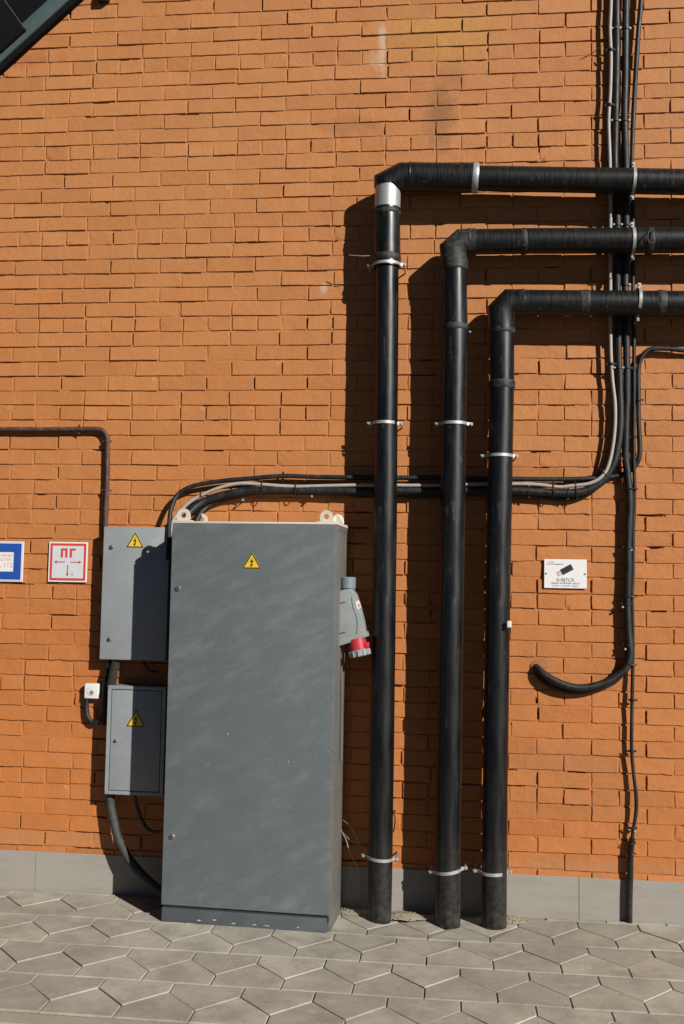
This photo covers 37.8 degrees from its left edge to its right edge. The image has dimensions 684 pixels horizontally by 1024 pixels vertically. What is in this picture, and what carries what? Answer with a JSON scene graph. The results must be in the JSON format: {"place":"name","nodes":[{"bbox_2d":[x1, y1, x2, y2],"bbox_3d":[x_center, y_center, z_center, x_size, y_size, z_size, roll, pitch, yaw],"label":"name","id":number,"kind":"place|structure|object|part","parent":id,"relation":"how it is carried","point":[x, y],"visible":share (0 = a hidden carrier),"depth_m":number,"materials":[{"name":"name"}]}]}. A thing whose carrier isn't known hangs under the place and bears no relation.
{"place":"outdoors","nodes":[
{"label":"outdoors","id":0,"kind":"place"},
{"label":"ground","id":1,"kind":"structure","parent":0,"visible":0},
{"bbox_2d":[0,1012,176,1023],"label":"kerb","id":2,"kind":"structure","parent":1,"relation":"on","point":[13,1018],"depth_m":3.52,"materials":[{"name":"concrete"}]},
{"bbox_2d":[0,0,683,923],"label":"brick wall","id":3,"kind":"structure","parent":1,"relation":"on","point":[186,240],"depth_m":5.05,"materials":[{"name":"brick"}]},
{"bbox_2d":[0,541,23,581],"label":"address sign","id":4,"kind":"object","parent":3,"relation":"attached to","point":[11,560],"visible":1,"depth_m":5.13,"materials":[{"name":"blue metal"}]},
{"bbox_2d":[0,0,82,74],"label":"steel canopy","id":5,"kind":"object","parent":3,"relation":"attached to","point":[26,25],"visible":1,"depth_m":5.29,"materials":[{"name":"grey metal"}]},
{"bbox_2d":[0,424,111,529],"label":"conduit pipe","id":6,"kind":"object","parent":3,"relation":"attached to","point":[107,441],"visible":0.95,"depth_m":5.11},
{"bbox_2d":[48,542,87,581],"bbox_3d":[-1.398,0.255,5.104,0.204,0.204,0.008,1,-4,6],"label":"hydrant sign","id":7,"kind":"object","parent":3,"relation":"attached to","point":[68,561],"visible":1,"depth_m":5.10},
{"bbox_2d":[84,683,107,724],"bbox_3d":[-1.225,0.965,5.017,0.142,0.208,0.052,0,-4,11],"label":"wall outlet","id":8,"kind":"object","parent":3,"relation":"attached to","point":[92,690],"depth_m":5.01,"materials":[{"name":"white plastic"}]},
{"bbox_2d":[98,0,109,2],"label":"cable bracket","id":9,"kind":"object","parent":3,"relation":"attached to","point":[104,1],"visible":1,"depth_m":5.30,"materials":[{"name":"black metal"}]},
{"bbox_2d":[100,527,171,672],"bbox_3d":[-1.028,0.439,5.006,0.337,0.726,0.088,1,-4,6],"label":"junction box","id":10,"kind":"object","parent":3,"relation":"attached to","point":[135,605],"visible":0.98,"depth_m":4.97,"materials":[{"name":"paint"}]},
{"bbox_2d":[102,659,111,724],"bbox_3d":[-1.174,0.888,4.996,0.043,0.348,0.028,2,-4,-9],"label":"cable hose","id":11,"kind":"object","parent":10,"relation":"attached to","point":[104,701],"visible":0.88,"depth_m":4.98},
{"bbox_2d":[106,661,119,687],"bbox_3d":[-1.138,0.811,4.971,0.063,0.135,0.053,1,-4,6],"label":"cable conduit","id":12,"kind":"object","parent":11,"relation":"attached to","point":[114,667],"visible":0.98,"depth_m":4.95,"materials":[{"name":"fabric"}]},
{"bbox_2d":[100,527,168,660],"bbox_3d":[-1.031,0.404,4.976,0.337,0.660,0.022,1,-4,6],"label":"door","id":13,"kind":"structure","parent":10,"relation":"in","point":[135,578],"depth_m":4.97,"materials":[{"name":"paint"}]},
{"bbox_2d":[105,684,167,795],"bbox_3d":[-1.007,1.122,4.942,0.291,0.526,0.111,1,-4,6],"label":"junction box","id":14,"kind":"object","parent":3,"relation":"attached to","point":[136,739],"visible":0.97,"depth_m":4.89,"materials":[{"name":"paint"}]},
{"bbox_2d":[106,794,161,897],"bbox_3d":[-0.960,1.617,4.829,0.466,0.496,0.053,-1,-5,29],"label":"cable hose","id":15,"kind":"object","parent":14,"relation":"attached to","point":[145,877],"visible":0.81,"depth_m":4.87,"materials":[{"name":"grey plastic"}]},
{"bbox_2d":[109,690,161,791],"bbox_3d":[-1.012,1.119,4.894,0.250,0.485,0.015,1,-4,6],"label":"door","id":16,"kind":"structure","parent":14,"relation":"in","point":[136,714],"depth_m":4.90,"materials":[{"name":"paint"}]},
{"bbox_2d":[133,795,162,833],"bbox_3d":[-0.931,1.467,4.881,0.226,0.199,0.030,-1,-5,28],"label":"thin cable","id":17,"kind":"object","parent":14,"relation":"hanging from","point":[147,828],"visible":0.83,"depth_m":4.90,"materials":[{"name":"black rubber"}]},
{"bbox_2d":[171,0,616,536],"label":"power cable","id":18,"kind":"object","parent":3,"relation":"attached to","point":[610,49],"visible":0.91,"depth_m":4.90,"materials":[{"name":"rubber"}]},
{"bbox_2d":[184,0,623,515],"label":"power cable","id":19,"kind":"object","parent":3,"relation":"attached to","point":[615,121],"visible":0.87,"depth_m":4.90,"materials":[{"name":"rubber"}]},
{"bbox_2d":[194,380,616,520],"bbox_3d":[0.310,-0.258,4.949,2.092,0.794,0.092,1,-4,4],"label":"power cable","id":20,"kind":"object","parent":3,"relation":"attached to","point":[203,510],"visible":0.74,"depth_m":4.92,"materials":[{"name":"black rubber"}]},
{"bbox_2d":[166,346,683,559],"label":"power cable","id":21,"kind":"object","parent":3,"relation":"attached to","point":[645,352],"visible":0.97,"depth_m":4.91,"materials":[{"name":"black rubber"}]},
{"bbox_2d":[349,161,683,923],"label":"drain pipe","id":22,"kind":"object","parent":3,"relation":"attached to","point":[393,183],"visible":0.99,"depth_m":4.79,"materials":[{"name":"black metal"}]},
{"bbox_2d":[531,661,545,670],"bbox_3d":[0.948,0.749,4.838,0.071,0.058,0.030,1,-4,6],"label":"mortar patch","id":23,"kind":"object","parent":3,"relation":"attached to","point":[541,664],"visible":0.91,"depth_m":4.82,"materials":[{"name":"brick"}]},
{"bbox_2d":[428,222,683,929],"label":"drain pipe","id":24,"kind":"object","parent":3,"relation":"attached to","point":[458,247],"visible":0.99,"depth_m":4.74,"materials":[{"name":"metal"}]},
{"bbox_2d":[544,559,586,588],"bbox_3d":[1.081,0.299,4.837,0.202,0.140,0.011,1,-4,6],"label":"wall plaque","id":25,"kind":"object","parent":3,"relation":"attached to","point":[565,573],"depth_m":4.83,"materials":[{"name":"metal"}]},
{"bbox_2d":[473,283,683,929],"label":"drain pipe","id":26,"kind":"object","parent":3,"relation":"attached to","point":[506,307],"visible":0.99,"depth_m":4.71,"materials":[{"name":"metal"}]},
{"bbox_2d":[533,640,626,694],"bbox_3d":[1.156,0.552,4.816,0.466,0.648,0.067,1,-4,6],"label":"power cable","id":27,"kind":"object","parent":3,"relation":"attached to","point":[549,684],"visible":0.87,"depth_m":4.77,"materials":[{"name":"black rubber"}]},
{"bbox_2d":[533,0,637,691],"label":"power cable","id":28,"kind":"object","parent":3,"relation":"attached to","point":[627,604],"visible":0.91,"depth_m":4.82,"materials":[{"name":"rubber"}]},
{"bbox_2d":[627,0,642,838],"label":"power cable","id":29,"kind":"object","parent":3,"relation":"attached to","point":[632,144],"visible":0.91,"depth_m":4.83,"materials":[{"name":"rubber"}]},
{"bbox_2d":[0,889,683,1023],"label":"pavement","id":30,"kind":"structure","parent":1,"relation":"on","point":[97,938],"depth_m":4.04,"materials":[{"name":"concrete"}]},
{"bbox_2d":[161,508,370,932],"bbox_3d":[-0.331,0.965,4.731,0.930,1.944,0.348,0,-4,9],"label":"electrical cabinet","id":31,"kind":"object","parent":30,"relation":"on","point":[267,622],"visible":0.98,"depth_m":4.58,"materials":[{"name":"metal"}]},
{"bbox_3d":[-0.426,0.928,4.586,0.780,1.747,0.027,0,-4,9],"label":"door","id":32,"kind":"part","parent":31,"relation":"part of","materials":[{"name":"paint"}]},
{"bbox_2d":[341,830,358,895],"bbox_3d":[0.028,1.668,4.796,0.123,0.363,0.020,3,-5,-26],"label":"loose wire","id":33,"kind":"object","parent":31,"relation":"hanging from","point":[354,862],"visible":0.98,"depth_m":4.81,"materials":[{"name":"metal"}]},
{"bbox_2d":[341,820,358,845],"bbox_3d":[0.028,1.544,4.810,0.116,0.126,0.022,3,-4,-21],"label":"loose wire","id":34,"kind":"object","parent":31,"relation":"attached to","point":[354,834],"visible":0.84,"depth_m":4.82,"materials":[{"name":"metal"}]},
{"bbox_2d":[339,907,367,915],"bbox_3d":[0.051,1.900,4.769,0.190,0.015,0.112,1,-4,6],"label":"sand heap","id":35,"kind":"object","parent":30,"relation":"on","point":[354,911],"visible":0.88,"depth_m":4.75,"materials":[{"name":"beige sand"}]},
{"bbox_2d":[391,910,426,920],"bbox_3d":[0.291,1.897,4.713,0.220,0.021,0.133,1,-4,6],"label":"sand heap","id":36,"kind":"object","parent":30,"relation":"on","point":[405,916],"visible":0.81,"depth_m":4.69,"materials":[{"name":"beige sand"}]},
{"bbox_2d":[507,915,528,923],"bbox_3d":[0.793,1.905,4.691,0.169,0.021,0.114,1,-4,6],"label":"sand heap","id":37,"kind":"object","parent":30,"relation":"on","point":[512,919],"visible":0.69,"depth_m":4.67,"materials":[{"name":"beige sand"}]},
{"bbox_2d":[626,837,635,923],"bbox_3d":[1.356,1.732,4.686,0.049,0.405,0.041,1,-4,6],"label":"conduit pipe","id":38,"kind":"object","parent":30,"relation":"on","point":[631,843],"visible":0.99,"depth_m":4.68,"materials":[{"name":"black plastic"}]}
]}

